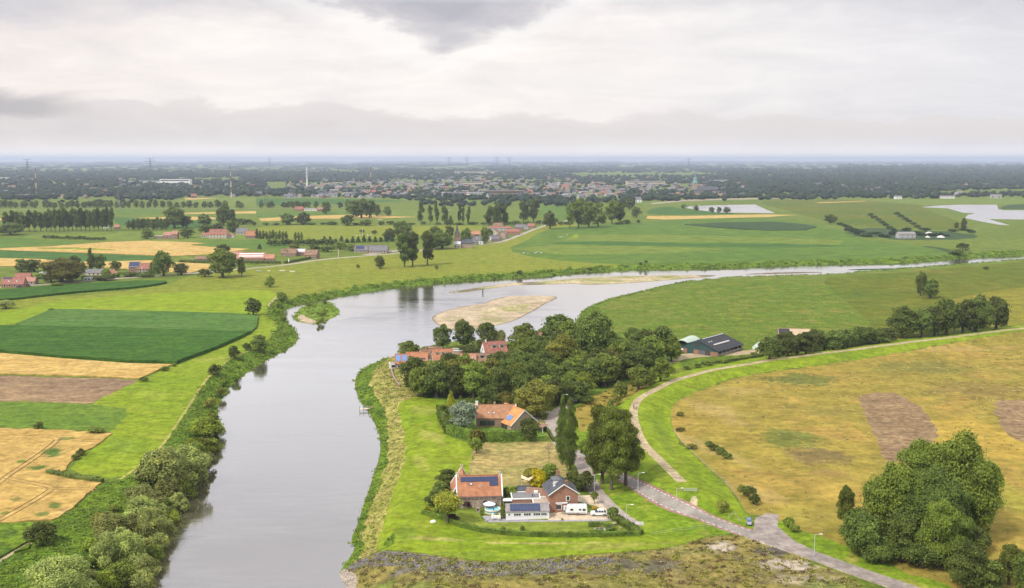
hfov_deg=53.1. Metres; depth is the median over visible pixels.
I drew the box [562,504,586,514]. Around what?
caravan
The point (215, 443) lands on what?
shrub
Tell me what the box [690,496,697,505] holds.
dike path
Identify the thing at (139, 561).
willow tree
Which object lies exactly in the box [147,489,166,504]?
willow tree
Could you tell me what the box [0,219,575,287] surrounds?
road
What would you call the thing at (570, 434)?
columnar tree
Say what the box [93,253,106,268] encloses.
tree
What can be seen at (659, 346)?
tree
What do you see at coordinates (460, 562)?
rubble
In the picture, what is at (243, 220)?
shrub
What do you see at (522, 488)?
shed
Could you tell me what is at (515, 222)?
shrub
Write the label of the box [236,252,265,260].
barn
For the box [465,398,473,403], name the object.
shrub
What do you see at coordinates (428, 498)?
shrub
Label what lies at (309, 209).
house
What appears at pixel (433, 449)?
mown dike
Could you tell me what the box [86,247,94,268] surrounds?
columnar tree
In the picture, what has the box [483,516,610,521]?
patio
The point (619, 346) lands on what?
tree
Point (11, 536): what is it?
crop strip
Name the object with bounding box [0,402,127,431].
rough meadow
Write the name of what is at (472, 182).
long building
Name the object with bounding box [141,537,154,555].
willow tree
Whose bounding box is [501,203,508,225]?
poplar tree
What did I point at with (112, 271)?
house
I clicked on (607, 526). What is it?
hedge
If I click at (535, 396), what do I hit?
tree
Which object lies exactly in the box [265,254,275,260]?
stable
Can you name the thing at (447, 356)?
tree
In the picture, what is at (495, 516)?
garden table
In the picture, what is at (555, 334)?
tree
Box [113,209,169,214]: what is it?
crop strip
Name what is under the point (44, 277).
shrub
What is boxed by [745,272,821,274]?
sand bar
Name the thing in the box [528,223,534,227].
house
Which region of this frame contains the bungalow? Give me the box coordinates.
[86,269,105,275]
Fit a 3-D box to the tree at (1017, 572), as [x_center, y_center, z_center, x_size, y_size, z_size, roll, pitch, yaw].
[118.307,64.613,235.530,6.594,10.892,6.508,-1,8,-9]
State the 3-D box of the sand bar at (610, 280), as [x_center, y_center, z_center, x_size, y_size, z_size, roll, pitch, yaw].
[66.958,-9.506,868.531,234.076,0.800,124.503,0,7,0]
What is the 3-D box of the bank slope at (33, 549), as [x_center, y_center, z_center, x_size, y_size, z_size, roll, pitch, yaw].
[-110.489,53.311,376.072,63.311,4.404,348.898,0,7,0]
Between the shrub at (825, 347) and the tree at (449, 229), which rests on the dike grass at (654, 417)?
the shrub at (825, 347)
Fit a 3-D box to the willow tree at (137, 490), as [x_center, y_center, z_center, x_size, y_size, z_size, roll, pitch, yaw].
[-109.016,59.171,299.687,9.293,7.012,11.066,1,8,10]
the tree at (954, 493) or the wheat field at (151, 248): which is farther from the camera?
the wheat field at (151, 248)
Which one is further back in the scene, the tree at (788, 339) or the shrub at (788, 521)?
the tree at (788, 339)
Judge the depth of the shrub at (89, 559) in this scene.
252.23 m
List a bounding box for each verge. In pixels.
[558,404,753,536]
[777,520,950,587]
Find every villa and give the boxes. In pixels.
[354,245,368,252]
[368,244,388,252]
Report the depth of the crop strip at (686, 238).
1292.60 m
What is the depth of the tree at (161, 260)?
883.48 m
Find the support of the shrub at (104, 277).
on the ground at (998, 238)
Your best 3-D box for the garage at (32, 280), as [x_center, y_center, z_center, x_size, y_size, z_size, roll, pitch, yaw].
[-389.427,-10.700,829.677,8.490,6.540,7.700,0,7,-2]
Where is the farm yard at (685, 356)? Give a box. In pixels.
[669,349,761,363]
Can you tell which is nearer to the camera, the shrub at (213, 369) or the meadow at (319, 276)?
the shrub at (213, 369)
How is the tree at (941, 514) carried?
on the golden field at (860, 449)
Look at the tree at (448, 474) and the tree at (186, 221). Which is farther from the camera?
the tree at (186, 221)
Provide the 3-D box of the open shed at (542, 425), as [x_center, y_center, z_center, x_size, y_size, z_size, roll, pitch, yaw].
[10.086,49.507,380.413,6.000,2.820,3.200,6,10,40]
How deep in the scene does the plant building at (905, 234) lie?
1309.72 m
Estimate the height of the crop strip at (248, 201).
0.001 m
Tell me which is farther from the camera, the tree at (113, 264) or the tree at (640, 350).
the tree at (113, 264)
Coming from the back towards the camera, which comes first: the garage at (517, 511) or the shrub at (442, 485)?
the shrub at (442, 485)
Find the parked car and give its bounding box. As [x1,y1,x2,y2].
[590,509,606,515]
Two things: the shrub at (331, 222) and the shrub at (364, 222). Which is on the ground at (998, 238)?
the shrub at (331, 222)
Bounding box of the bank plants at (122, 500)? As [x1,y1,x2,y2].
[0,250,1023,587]
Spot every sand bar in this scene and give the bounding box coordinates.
[432,295,556,329]
[449,275,714,292]
[478,304,529,313]
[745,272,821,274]
[850,268,895,269]
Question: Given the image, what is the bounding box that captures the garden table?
[491,515,500,518]
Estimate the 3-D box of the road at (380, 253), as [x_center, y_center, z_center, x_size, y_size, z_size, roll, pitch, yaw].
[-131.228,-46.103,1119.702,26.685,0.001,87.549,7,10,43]
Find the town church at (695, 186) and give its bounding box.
[692,171,716,192]
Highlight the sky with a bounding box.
[0,0,1023,161]
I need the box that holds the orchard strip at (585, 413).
[575,380,656,431]
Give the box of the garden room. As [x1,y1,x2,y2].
[389,362,394,368]
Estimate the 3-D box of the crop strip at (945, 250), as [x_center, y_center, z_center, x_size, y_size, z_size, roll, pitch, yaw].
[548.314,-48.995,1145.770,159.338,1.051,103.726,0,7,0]
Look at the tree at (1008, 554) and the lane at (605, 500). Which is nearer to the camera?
the tree at (1008, 554)
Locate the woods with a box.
[0,160,1023,205]
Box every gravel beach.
[298,315,315,323]
[340,569,357,587]
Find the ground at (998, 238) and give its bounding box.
[0,162,1023,587]
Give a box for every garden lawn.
[453,510,626,531]
[540,432,550,440]
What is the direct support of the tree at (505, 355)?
on the village wood floor
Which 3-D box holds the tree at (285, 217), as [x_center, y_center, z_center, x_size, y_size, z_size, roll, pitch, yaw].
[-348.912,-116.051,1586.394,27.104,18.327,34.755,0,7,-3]
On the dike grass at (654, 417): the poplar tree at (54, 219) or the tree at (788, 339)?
the tree at (788, 339)
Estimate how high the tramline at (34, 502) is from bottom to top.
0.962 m
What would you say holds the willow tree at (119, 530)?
on the bank slope at (33, 549)
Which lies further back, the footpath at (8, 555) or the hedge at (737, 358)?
the hedge at (737, 358)
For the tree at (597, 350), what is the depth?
475.85 m
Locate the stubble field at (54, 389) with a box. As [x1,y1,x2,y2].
[0,375,137,403]
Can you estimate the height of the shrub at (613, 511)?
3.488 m
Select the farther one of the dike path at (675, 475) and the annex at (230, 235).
the annex at (230, 235)
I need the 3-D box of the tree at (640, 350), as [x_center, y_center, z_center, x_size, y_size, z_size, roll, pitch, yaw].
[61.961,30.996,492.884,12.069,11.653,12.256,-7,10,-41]
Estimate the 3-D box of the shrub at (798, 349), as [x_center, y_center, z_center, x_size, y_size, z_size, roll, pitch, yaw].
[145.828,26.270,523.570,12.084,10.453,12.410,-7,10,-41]
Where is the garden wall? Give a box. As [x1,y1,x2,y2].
[391,367,399,386]
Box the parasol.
[483,501,495,506]
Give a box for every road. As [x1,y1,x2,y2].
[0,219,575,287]
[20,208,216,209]
[362,250,421,254]
[575,450,751,534]
[743,531,919,587]
[753,513,816,551]
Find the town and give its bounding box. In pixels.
[2,176,1021,197]
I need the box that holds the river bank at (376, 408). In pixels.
[180,250,1023,572]
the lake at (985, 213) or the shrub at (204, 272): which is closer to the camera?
the shrub at (204, 272)
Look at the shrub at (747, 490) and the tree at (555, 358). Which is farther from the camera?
the tree at (555, 358)
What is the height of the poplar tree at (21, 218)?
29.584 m
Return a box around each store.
[194,256,210,259]
[676,335,699,342]
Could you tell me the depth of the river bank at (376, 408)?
804.05 m
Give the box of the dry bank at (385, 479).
[355,358,423,562]
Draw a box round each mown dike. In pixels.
[71,298,277,476]
[376,397,705,560]
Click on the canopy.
(532, 489)
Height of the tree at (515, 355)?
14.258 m
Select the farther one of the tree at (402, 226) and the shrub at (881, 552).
the tree at (402, 226)
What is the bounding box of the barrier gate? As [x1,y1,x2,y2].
[683,488,697,492]
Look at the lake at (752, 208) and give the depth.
2112.05 m
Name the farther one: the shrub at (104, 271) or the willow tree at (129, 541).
the shrub at (104, 271)
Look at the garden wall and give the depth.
465.67 m
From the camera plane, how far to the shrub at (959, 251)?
1093.04 m
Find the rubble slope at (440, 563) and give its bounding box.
[346,552,612,575]
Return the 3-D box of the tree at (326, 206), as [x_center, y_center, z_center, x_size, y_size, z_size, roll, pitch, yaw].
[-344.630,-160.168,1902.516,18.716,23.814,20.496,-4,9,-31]
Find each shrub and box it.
[0,222,24,234]
[0,300,15,308]
[22,521,57,545]
[33,273,44,277]
[33,421,43,428]
[41,274,57,281]
[51,282,63,285]
[71,454,80,459]
[75,448,85,454]
[81,537,98,549]
[81,556,96,568]
[87,426,104,432]
[88,512,103,522]
[94,275,115,280]
[101,269,109,274]
[108,504,122,511]
[122,272,136,275]
[136,273,153,276]
[139,377,147,380]
[159,366,169,370]
[167,510,181,523]
[196,269,211,276]
[202,397,217,408]
[206,437,222,451]
[207,364,221,374]
[215,386,226,396]
[219,379,229,385]
[228,346,240,358]
[230,373,240,381]
[235,218,252,223]
[242,343,251,349]
[264,276,274,286]
[266,238,274,245]
[272,308,280,313]
[277,292,287,299]
[289,244,299,248]
[307,244,321,249]
[320,246,334,251]
[326,221,337,224]
[332,241,346,248]
[346,244,354,250]
[358,219,372,225]
[424,490,438,505]
[432,480,450,491]
[433,506,443,512]
[438,404,449,414]
[448,513,459,519]
[459,344,479,352]
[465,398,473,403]
[469,429,484,439]
[469,437,482,453]
[474,396,486,403]
[485,396,496,403]
[494,390,515,403]
[503,486,507,497]
[504,486,516,497]
[511,220,521,223]
[523,467,536,484]
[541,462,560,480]
[564,470,578,487]
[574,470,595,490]
[581,394,594,404]
[605,507,618,518]
[607,399,613,406]
[613,395,621,404]
[663,365,675,377]
[685,443,697,448]
[709,443,718,450]
[715,447,727,454]
[717,500,729,512]
[721,452,732,458]
[737,484,744,491]
[741,486,756,496]
[748,493,760,503]
[755,335,782,358]
[782,517,794,527]
[788,524,799,532]
[794,342,809,354]
[817,333,836,350]
[838,525,845,539]
[848,329,862,346]
[860,233,872,236]
[862,537,903,562]
[871,327,889,342]
[899,540,943,567]
[942,533,978,557]
[948,249,965,254]
[956,243,969,249]
[967,526,992,551]
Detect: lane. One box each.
[534,417,554,421]
[545,398,643,525]
[577,450,752,535]
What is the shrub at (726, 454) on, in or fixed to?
on the golden field at (860, 449)
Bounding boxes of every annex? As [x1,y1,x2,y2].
[154,235,162,238]
[201,233,208,236]
[228,233,233,237]
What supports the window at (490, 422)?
in the farmhouse at (505, 415)
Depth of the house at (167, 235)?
1301.30 m
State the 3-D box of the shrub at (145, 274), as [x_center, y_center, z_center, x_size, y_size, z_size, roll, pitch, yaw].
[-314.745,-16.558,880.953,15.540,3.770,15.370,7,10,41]
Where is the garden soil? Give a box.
[447,410,546,438]
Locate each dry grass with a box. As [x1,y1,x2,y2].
[364,551,605,576]
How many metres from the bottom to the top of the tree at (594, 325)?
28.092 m
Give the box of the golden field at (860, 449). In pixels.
[671,331,1023,587]
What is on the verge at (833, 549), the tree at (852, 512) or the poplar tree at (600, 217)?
the tree at (852, 512)
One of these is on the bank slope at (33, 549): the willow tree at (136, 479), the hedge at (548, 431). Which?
the willow tree at (136, 479)
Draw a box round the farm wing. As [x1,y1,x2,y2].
[297,249,305,255]
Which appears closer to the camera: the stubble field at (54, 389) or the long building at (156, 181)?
the stubble field at (54, 389)
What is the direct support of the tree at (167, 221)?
on the ground at (998, 238)
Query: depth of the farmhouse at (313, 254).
1040.54 m
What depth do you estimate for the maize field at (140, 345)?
554.52 m
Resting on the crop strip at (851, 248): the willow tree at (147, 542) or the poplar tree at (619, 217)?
the poplar tree at (619, 217)
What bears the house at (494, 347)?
on the village green
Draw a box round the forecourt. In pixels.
[578,495,606,510]
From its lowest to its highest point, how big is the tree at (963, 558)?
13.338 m
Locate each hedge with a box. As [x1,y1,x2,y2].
[45,469,103,482]
[80,273,119,279]
[118,272,147,274]
[178,259,280,263]
[283,256,310,263]
[421,509,640,537]
[436,404,451,433]
[446,424,530,441]
[543,426,554,441]
[588,521,614,530]
[589,528,604,531]
[611,514,643,534]
[701,353,763,364]
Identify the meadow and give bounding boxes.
[0,223,618,311]
[0,290,276,324]
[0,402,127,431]
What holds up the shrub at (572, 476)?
on the ground at (998, 238)
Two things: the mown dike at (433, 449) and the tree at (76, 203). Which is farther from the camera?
the tree at (76, 203)
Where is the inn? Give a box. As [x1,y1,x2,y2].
[208,228,227,237]
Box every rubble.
[339,569,356,587]
[347,550,612,575]
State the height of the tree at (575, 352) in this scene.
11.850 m
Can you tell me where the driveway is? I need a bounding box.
[548,512,611,519]
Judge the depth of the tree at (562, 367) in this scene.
443.72 m
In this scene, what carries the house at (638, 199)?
on the ground at (998, 238)
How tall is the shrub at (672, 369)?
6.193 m
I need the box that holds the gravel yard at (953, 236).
[844,228,977,239]
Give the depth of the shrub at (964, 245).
1130.82 m
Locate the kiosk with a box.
[83,277,92,280]
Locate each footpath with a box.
[0,543,30,561]
[120,348,255,478]
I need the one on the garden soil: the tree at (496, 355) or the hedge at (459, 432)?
the hedge at (459, 432)
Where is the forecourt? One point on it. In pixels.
(587, 499)
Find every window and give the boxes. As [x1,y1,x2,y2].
[480,420,486,424]
[488,420,493,424]
[556,504,561,509]
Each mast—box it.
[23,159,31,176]
[230,165,231,197]
[264,184,268,205]
[305,166,308,186]
[370,167,371,194]
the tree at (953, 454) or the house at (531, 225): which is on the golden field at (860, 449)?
the tree at (953, 454)
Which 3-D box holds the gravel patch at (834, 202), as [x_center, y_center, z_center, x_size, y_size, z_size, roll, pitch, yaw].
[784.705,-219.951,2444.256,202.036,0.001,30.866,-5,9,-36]
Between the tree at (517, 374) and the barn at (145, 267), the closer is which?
the tree at (517, 374)
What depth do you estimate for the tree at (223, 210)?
1556.65 m
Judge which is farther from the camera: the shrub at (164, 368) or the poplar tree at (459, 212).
the poplar tree at (459, 212)
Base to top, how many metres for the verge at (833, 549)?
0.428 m
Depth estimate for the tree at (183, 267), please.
893.39 m
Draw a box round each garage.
[26,277,38,284]
[505,502,549,519]
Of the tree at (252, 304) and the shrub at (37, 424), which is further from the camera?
the tree at (252, 304)
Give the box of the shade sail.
[521,475,535,485]
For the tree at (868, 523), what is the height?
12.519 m
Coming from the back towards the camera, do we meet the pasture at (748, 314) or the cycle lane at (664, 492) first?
the pasture at (748, 314)
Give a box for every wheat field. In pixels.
[0,241,248,255]
[0,258,209,272]
[0,353,170,378]
[0,428,112,522]
[144,217,215,219]
[184,211,255,213]
[185,198,210,199]
[259,215,406,220]
[647,214,787,218]
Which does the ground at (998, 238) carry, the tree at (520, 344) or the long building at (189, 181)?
the long building at (189, 181)
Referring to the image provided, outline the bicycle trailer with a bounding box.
[746,517,751,526]
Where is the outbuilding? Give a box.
[453,348,461,354]
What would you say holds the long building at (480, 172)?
on the ground at (998, 238)
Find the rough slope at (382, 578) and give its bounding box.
[350,536,861,587]
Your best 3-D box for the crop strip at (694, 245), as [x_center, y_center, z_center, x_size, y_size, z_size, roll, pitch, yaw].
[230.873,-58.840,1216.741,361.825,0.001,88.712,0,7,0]
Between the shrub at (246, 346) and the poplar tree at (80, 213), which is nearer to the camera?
the shrub at (246, 346)
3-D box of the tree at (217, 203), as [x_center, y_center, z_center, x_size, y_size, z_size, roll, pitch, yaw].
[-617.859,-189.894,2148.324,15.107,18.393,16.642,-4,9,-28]
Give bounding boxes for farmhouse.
[128,262,140,271]
[245,231,255,237]
[281,248,297,255]
[304,249,319,258]
[475,400,537,429]
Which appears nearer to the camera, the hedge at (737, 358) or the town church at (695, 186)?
the hedge at (737, 358)
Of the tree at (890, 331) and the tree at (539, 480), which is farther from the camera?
the tree at (890, 331)
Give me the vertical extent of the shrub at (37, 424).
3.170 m
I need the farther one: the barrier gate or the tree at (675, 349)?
the tree at (675, 349)
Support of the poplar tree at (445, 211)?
on the ground at (998, 238)
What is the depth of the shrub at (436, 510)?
289.54 m
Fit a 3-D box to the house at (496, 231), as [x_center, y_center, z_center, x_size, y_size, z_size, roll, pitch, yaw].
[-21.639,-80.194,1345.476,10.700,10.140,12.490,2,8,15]
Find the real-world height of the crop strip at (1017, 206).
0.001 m
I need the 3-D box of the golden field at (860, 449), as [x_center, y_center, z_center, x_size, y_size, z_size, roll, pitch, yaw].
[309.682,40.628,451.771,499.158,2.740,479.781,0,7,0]
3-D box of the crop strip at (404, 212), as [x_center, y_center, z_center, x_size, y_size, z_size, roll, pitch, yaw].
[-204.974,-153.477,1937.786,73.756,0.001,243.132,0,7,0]
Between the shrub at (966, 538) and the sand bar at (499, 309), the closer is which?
the shrub at (966, 538)
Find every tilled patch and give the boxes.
[858,393,938,463]
[993,400,1023,441]
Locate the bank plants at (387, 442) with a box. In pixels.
[358,360,418,559]
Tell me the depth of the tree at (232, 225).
1384.92 m
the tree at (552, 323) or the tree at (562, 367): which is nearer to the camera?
the tree at (562, 367)
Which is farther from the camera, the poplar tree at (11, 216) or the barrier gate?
the poplar tree at (11, 216)
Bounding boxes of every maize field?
[0,280,166,299]
[0,325,250,363]
[16,309,257,332]
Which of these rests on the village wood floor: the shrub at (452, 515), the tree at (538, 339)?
the tree at (538, 339)
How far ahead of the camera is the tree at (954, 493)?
259.32 m
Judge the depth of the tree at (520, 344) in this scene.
484.33 m
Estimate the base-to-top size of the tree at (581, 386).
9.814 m
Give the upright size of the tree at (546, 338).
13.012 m
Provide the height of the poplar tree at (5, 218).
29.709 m
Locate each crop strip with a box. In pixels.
[0,236,96,247]
[0,250,154,260]
[0,521,55,557]
[24,231,277,246]
[38,248,114,250]
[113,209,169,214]
[114,217,212,227]
[157,197,255,205]
[195,239,286,248]
[256,199,407,205]
[256,211,352,216]
[256,225,487,239]
[392,210,417,215]
[510,217,949,265]
[515,245,721,254]
[538,206,566,221]
[554,242,841,247]
[563,235,844,244]
[647,207,737,214]
[685,221,815,230]
[761,200,960,229]
[853,198,1023,204]
[923,246,1022,253]
[1001,204,1023,208]
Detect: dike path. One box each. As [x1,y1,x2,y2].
[629,328,1023,481]
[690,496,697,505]
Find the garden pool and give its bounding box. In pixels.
[484,506,500,514]
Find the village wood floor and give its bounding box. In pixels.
[410,357,669,408]
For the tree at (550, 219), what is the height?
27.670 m
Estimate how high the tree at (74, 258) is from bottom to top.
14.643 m
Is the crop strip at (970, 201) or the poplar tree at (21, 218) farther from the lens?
the crop strip at (970, 201)
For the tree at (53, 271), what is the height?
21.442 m
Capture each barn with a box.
[136,263,149,271]
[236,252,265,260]
[681,333,743,356]
[777,328,809,336]
[939,196,954,198]
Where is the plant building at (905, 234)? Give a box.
[895,232,915,237]
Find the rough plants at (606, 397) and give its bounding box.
[575,384,652,425]
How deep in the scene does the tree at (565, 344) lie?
482.32 m
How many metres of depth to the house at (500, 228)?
1441.06 m
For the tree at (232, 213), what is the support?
on the ground at (998, 238)
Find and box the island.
[293,302,339,323]
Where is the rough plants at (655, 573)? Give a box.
[356,535,861,587]
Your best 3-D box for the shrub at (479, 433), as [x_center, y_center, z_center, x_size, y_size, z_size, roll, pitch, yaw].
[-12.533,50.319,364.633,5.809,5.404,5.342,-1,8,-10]
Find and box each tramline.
[0,434,54,479]
[0,476,55,521]
[0,478,47,517]
[1,433,60,483]
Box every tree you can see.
[1,211,9,223]
[6,201,13,207]
[8,209,13,231]
[13,211,20,223]
[13,259,26,271]
[18,211,27,231]
[20,553,99,587]
[22,200,29,207]
[23,259,40,271]
[25,209,31,231]
[30,210,37,227]
[32,200,37,207]
[36,212,43,230]
[38,257,88,282]
[42,212,49,231]
[46,201,53,207]
[47,208,52,230]
[50,208,57,231]
[56,209,61,230]
[59,207,66,227]
[61,265,82,281]
[64,210,71,230]
[68,200,74,206]
[69,207,74,230]
[69,255,80,262]
[72,209,80,227]
[74,200,79,207]
[77,207,84,230]
[81,209,88,230]
[81,568,97,584]
[85,210,92,230]
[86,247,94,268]
[89,530,123,568]
[90,209,96,230]
[90,511,126,539]
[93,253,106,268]
[93,569,122,587]
[95,208,99,230]
[98,209,104,230]
[102,207,108,230]
[106,207,114,230]
[106,557,137,587]
[108,261,121,269]
[108,526,129,547]
[111,529,146,560]
[122,483,153,503]
[122,495,166,517]
[123,513,144,537]
[124,220,130,227]
[127,567,157,587]
[129,553,151,569]
[130,219,135,229]
[132,506,167,543]
[133,200,138,207]
[133,446,188,491]
[134,218,142,229]
[134,459,155,485]
[137,556,161,575]
[140,230,153,238]
[141,218,144,229]
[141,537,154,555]
[142,544,165,562]
[144,218,149,229]
[145,506,167,532]
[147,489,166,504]
[148,262,154,273]
[149,219,155,229]
[150,531,170,547]
[151,250,175,275]
[151,502,168,513]
[154,217,158,229]
[154,475,183,498]
[155,518,178,535]
[158,218,165,229]
[159,200,165,207]
[163,206,184,227]
[163,218,169,228]
[166,492,190,511]
[168,443,212,484]
[168,464,188,491]
[173,263,188,274]
[177,480,198,498]
[179,227,195,237]
[180,216,193,226]
[182,437,195,445]
[186,200,192,207]
[187,467,208,483]
[188,416,223,438]
[188,441,207,452]
[195,213,212,224]
[195,437,211,451]
[197,224,213,232]
[199,451,216,466]
[204,248,236,277]
[206,201,213,207]
[206,410,219,419]
[208,420,226,436]
[211,223,223,228]
[213,244,229,250]
[214,200,220,207]
[216,203,230,225]
[225,219,238,232]
[227,209,235,220]
[237,256,245,275]
[244,297,261,314]
[250,334,266,351]
[278,213,294,224]
[295,212,311,222]
[321,202,330,213]
[340,215,354,225]
[345,200,360,216]
[354,198,370,217]
[364,200,375,217]
[373,204,380,215]
[374,256,384,268]
[382,206,391,215]
[382,228,395,239]
[392,221,411,236]
[395,232,413,266]
[397,340,419,353]
[397,355,425,387]
[407,231,418,266]
[407,367,430,396]
[417,201,424,224]
[419,361,452,397]
[420,230,434,264]
[427,204,432,220]
[428,226,442,234]
[431,489,463,522]
[432,235,438,248]
[432,324,451,346]
[433,232,452,248]
[434,201,439,222]
[434,468,455,483]
[437,353,454,363]
[441,205,448,224]
[442,364,465,397]
[443,359,462,368]
[445,226,453,235]
[445,390,455,411]
[446,400,478,427]
[448,215,453,224]
[450,319,476,344]
[454,352,474,361]
[454,359,490,398]
[457,203,461,220]
[459,358,472,365]
[460,227,472,240]
[461,205,464,223]
[465,206,470,221]
[475,322,497,344]
[477,384,500,403]
[479,357,499,370]
[480,227,488,243]
[483,206,492,225]
[486,350,503,360]
[488,364,509,400]
[492,202,501,222]
[492,330,505,340]
[498,353,510,366]
[498,357,513,383]
[500,503,505,517]
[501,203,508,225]
[504,362,527,392]
[506,337,538,361]
[507,322,539,340]
[508,349,528,361]
[508,367,531,393]
[513,379,558,415]
[517,352,535,366]
[518,200,528,223]
[518,417,541,439]
[519,375,537,387]
[524,358,547,378]
[526,345,543,353]
[527,334,544,348]
[528,198,539,222]
[529,468,545,487]
[534,351,553,366]
[538,314,573,337]
[538,374,554,382]
[539,336,554,348]
[540,341,551,351]
[540,361,556,377]
[542,211,558,228]
[542,376,570,405]
[544,333,576,364]
[545,442,554,458]
[547,351,562,365]
[550,362,577,382]
[551,329,563,342]
[552,395,566,464]
[557,321,575,338]
[558,362,578,375]
[561,369,584,382]
[561,380,574,402]
[561,396,578,469]
[563,349,590,360]
[564,355,584,367]
[565,203,574,228]
[569,380,590,402]
[571,199,585,227]
[572,308,623,353]
[572,326,588,353]
[575,361,590,378]
[575,371,596,392]
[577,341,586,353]
[577,419,595,473]
[582,201,596,226]
[583,354,594,360]
[583,358,605,385]
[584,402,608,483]
[585,346,611,360]
[586,352,622,386]
[590,491,598,503]
[592,202,606,226]
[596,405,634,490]
[600,331,616,346]
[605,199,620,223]
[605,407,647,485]
[606,348,617,355]
[607,339,630,354]
[610,355,624,381]
[612,380,627,396]
[615,201,625,221]
[616,351,640,377]
[622,340,637,360]
[623,326,640,345]
[625,198,635,208]
[625,364,653,389]
[631,207,642,216]
[632,346,652,363]
[633,328,656,341]
[638,334,665,364]
[640,343,655,368]
[649,357,671,380]
[654,325,674,356]
[665,335,681,361]
[723,207,730,212]
[770,334,793,356]
[777,331,800,355]
[796,332,818,353]
[809,328,830,351]
[822,330,846,349]
[823,214,838,222]
[836,484,855,522]
[837,329,855,348]
[841,505,880,553]
[842,510,886,558]
[852,326,875,345]
[858,460,924,539]
[865,327,883,343]
[879,508,920,561]
[881,483,938,539]
[882,327,898,341]
[882,461,921,504]
[886,305,917,337]
[893,436,948,475]
[909,308,934,336]
[914,271,927,295]
[915,462,965,528]
[915,498,965,567]
[922,278,938,298]
[922,427,1001,526]
[926,305,948,335]
[927,477,977,540]
[935,298,963,334]
[944,540,988,587]
[948,299,980,332]
[956,454,1006,532]
[961,218,967,230]
[961,293,995,330]
[975,559,1006,587]
[987,296,1011,329]
[994,543,1023,584]
[1010,551,1023,587]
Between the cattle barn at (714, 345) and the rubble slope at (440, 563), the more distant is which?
the cattle barn at (714, 345)
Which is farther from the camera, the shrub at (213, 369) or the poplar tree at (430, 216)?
the poplar tree at (430, 216)
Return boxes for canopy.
[525,487,544,495]
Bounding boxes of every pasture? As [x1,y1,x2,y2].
[596,280,877,383]
[824,262,1023,339]
[953,288,1023,326]
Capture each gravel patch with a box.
[651,198,788,203]
[817,201,860,202]
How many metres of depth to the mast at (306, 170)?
3729.70 m
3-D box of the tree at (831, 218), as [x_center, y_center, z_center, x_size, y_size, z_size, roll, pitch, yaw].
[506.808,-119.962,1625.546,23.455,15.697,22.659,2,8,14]
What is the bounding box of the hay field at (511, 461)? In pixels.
[469,441,568,485]
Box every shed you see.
[517,485,530,490]
[535,421,547,432]
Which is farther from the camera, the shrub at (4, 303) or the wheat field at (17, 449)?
the shrub at (4, 303)
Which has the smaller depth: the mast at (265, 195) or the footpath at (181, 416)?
the footpath at (181, 416)
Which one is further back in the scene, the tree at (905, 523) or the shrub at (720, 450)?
the shrub at (720, 450)
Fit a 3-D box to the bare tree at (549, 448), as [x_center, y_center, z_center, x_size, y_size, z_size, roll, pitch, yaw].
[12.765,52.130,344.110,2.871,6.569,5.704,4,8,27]
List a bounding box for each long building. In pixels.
[129,180,159,182]
[160,179,191,184]
[454,181,482,184]
[455,171,497,173]
[467,192,483,194]
[484,190,524,196]
[626,181,664,184]
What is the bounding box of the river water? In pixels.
[143,255,1023,587]
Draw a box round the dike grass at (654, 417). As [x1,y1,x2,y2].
[620,325,1023,519]
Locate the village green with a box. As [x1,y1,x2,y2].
[408,347,680,408]
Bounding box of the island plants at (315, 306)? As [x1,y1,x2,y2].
[292,302,339,323]
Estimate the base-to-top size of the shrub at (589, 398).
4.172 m
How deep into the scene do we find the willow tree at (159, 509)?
284.99 m
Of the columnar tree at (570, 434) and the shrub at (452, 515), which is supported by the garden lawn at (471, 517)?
the shrub at (452, 515)
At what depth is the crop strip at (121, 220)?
1641.95 m
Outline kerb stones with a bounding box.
[746,537,890,587]
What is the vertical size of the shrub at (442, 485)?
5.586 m
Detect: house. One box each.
[0,277,27,287]
[15,273,32,276]
[108,269,117,273]
[114,224,119,228]
[163,232,171,238]
[171,231,178,238]
[236,228,248,234]
[284,194,292,197]
[295,206,303,210]
[304,208,316,210]
[329,192,337,196]
[395,353,408,368]
[406,351,427,361]
[419,346,441,359]
[431,348,452,361]
[450,464,502,507]
[458,350,476,359]
[471,231,480,236]
[474,236,483,243]
[476,353,493,361]
[480,339,507,353]
[488,226,511,230]
[489,235,499,241]
[493,229,500,234]
[500,231,507,238]
[506,229,519,234]
[510,470,579,512]
[515,224,523,230]
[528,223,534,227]
[635,197,641,202]
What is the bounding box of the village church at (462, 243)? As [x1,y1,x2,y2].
[454,225,471,247]
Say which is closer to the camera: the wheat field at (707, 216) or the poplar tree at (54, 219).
the poplar tree at (54, 219)
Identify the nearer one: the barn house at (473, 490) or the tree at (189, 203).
the barn house at (473, 490)
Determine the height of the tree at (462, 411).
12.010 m
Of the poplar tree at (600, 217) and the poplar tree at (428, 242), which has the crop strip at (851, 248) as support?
the poplar tree at (600, 217)
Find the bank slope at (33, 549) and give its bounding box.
[0,349,267,587]
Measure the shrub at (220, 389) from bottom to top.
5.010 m
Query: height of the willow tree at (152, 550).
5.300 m
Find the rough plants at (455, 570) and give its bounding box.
[348,551,600,576]
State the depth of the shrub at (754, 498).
298.38 m
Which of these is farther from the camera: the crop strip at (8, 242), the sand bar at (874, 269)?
the crop strip at (8, 242)
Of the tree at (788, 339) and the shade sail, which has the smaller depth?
the shade sail
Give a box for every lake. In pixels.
[685,204,773,212]
[928,205,1023,224]

